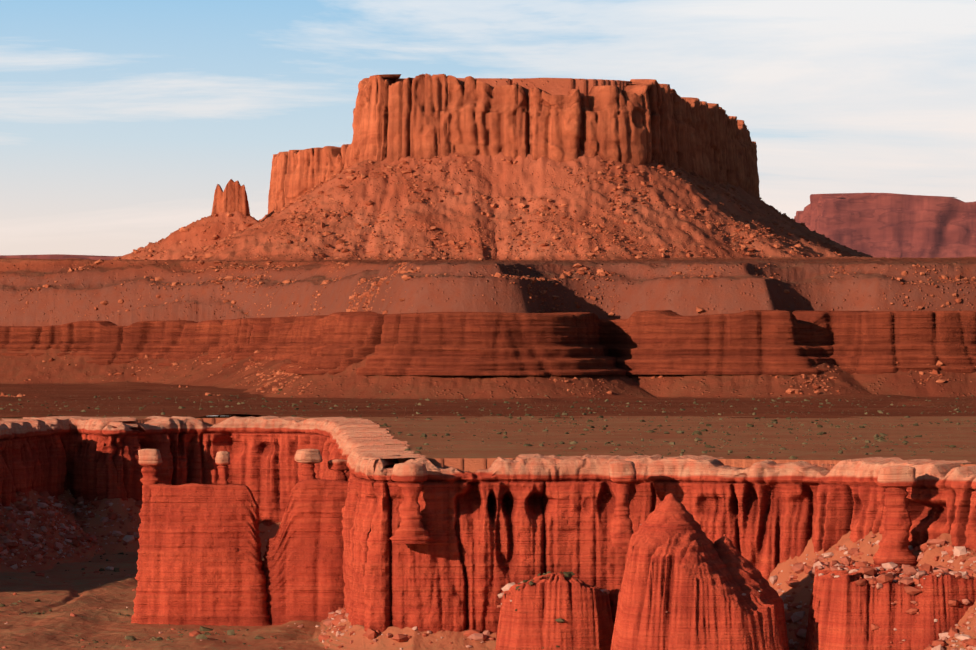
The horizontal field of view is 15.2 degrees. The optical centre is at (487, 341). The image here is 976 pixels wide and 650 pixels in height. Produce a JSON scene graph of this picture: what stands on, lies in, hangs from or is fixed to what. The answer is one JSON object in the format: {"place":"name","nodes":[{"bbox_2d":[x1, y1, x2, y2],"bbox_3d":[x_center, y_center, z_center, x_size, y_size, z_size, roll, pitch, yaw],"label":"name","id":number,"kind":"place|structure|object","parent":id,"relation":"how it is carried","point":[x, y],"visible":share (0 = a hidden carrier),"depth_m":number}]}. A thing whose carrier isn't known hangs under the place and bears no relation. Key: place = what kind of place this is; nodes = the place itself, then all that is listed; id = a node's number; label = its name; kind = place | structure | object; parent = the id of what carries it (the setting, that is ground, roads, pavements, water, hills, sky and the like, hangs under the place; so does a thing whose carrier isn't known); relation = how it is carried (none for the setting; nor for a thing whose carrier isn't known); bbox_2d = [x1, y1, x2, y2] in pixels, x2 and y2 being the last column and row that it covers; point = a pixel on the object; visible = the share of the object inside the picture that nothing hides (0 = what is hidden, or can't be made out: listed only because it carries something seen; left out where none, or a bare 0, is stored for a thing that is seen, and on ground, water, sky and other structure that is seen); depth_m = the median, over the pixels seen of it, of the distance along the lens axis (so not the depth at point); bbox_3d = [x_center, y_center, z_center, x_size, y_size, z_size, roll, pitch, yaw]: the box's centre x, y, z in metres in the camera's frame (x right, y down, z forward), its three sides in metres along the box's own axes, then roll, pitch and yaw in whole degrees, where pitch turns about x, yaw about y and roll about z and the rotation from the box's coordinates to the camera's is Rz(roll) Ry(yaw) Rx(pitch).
{"place":"outdoors","nodes":[
{"label":"outdoors","id":0,"kind":"place"},
{"bbox_2d":[0,254,119,259],"bbox_3d":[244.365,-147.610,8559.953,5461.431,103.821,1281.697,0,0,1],"label":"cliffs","id":1,"kind":"structure","parent":0,"point":[61,256],"depth_m":8108.39},
{"bbox_2d":[0,78,975,417],"bbox_3d":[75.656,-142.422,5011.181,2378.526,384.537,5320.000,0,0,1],"label":"terrain","id":2,"kind":"structure","parent":0,"point":[646,282],"depth_m":4081.01},
{"bbox_2d":[211,179,249,215],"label":"spire cluster","id":3,"kind":"object","parent":2,"relation":"on","point":[232,198],"visible":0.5,"depth_m":6375.80},
{"bbox_2d":[0,155,975,397],"bbox_3d":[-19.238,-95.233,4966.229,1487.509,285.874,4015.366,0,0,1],"label":"talus boulders","id":4,"kind":"object","parent":2,"relation":"on","point":[600,272],"visible":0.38,"depth_m":4428.73},
{"bbox_2d":[0,310,975,374],"bbox_3d":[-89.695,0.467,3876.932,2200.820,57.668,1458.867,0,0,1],"label":"cliff band","id":5,"kind":"object","parent":2,"relation":"attached to","point":[747,342],"depth_m":3273.14},
{"bbox_2d":[0,416,975,649],"bbox_3d":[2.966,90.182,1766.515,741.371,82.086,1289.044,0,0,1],"label":"desert ground","id":6,"kind":"structure","parent":0,"point":[58,627],"depth_m":1764.41},
{"bbox_2d":[131,483,271,625],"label":"fin","id":7,"kind":"object","parent":6,"relation":"on","point":[199,562],"visible":0.9,"depth_m":1667.78},
{"bbox_2d":[0,551,606,648],"bbox_3d":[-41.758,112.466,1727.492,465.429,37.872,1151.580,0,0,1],"label":"desert shrubs","id":8,"kind":"object","parent":6,"relation":"on","point":[232,632],"visible":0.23,"depth_m":1586.23},
{"bbox_2d":[263,479,348,624],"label":"fin","id":9,"kind":"object","parent":6,"relation":"on","point":[303,563],"visible":0.5,"depth_m":1669.55},
{"bbox_2d":[0,416,975,632],"bbox_3d":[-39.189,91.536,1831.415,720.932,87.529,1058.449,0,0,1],"label":"rim wall","id":10,"kind":"structure","parent":6,"relation":"on","point":[496,526],"depth_m":1527.91},
{"bbox_2d":[0,490,975,649],"bbox_3d":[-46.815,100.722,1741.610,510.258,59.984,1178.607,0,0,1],"label":"rocks","id":11,"kind":"object","parent":6,"relation":"on","point":[339,615],"visible":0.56,"depth_m":1520.10},
{"bbox_2d":[0,389,975,464],"bbox_3d":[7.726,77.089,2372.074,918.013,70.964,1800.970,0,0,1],"label":"plain scrub","id":12,"kind":"object","parent":6,"relation":"on","point":[875,436],"visible":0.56,"depth_m":2142.06},
{"bbox_2d":[133,449,917,608],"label":"hoodoos","id":13,"kind":"object","parent":6,"relation":"on","point":[896,481],"visible":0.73,"depth_m":1504.75},
{"bbox_2d":[495,572,613,649],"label":"buttress","id":14,"kind":"structure","parent":6,"relation":"on","point":[581,608],"depth_m":1471.26},
{"bbox_2d":[610,493,788,649],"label":"buttress","id":15,"kind":"structure","parent":6,"relation":"on","point":[681,568],"depth_m":1389.43},
{"bbox_2d":[778,463,975,649],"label":"buttress","id":16,"kind":"structure","parent":6,"relation":"on","point":[846,611],"depth_m":1396.05},
{"bbox_2d":[0,0,975,255],"label":"sky","id":17,"kind":"structure","parent":0,"point":[122,121]},
{"bbox_2d":[268,73,759,213],"bbox_3d":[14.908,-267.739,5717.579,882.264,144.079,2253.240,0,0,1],"label":"butte cliff","id":18,"kind":"structure","parent":0,"point":[636,122],"depth_m":4618.33},
{"bbox_2d":[794,193,975,257],"bbox_3d":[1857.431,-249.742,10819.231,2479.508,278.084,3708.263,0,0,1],"label":"mesa","id":19,"kind":"structure","parent":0,"point":[880,225],"depth_m":9248.28}
]}

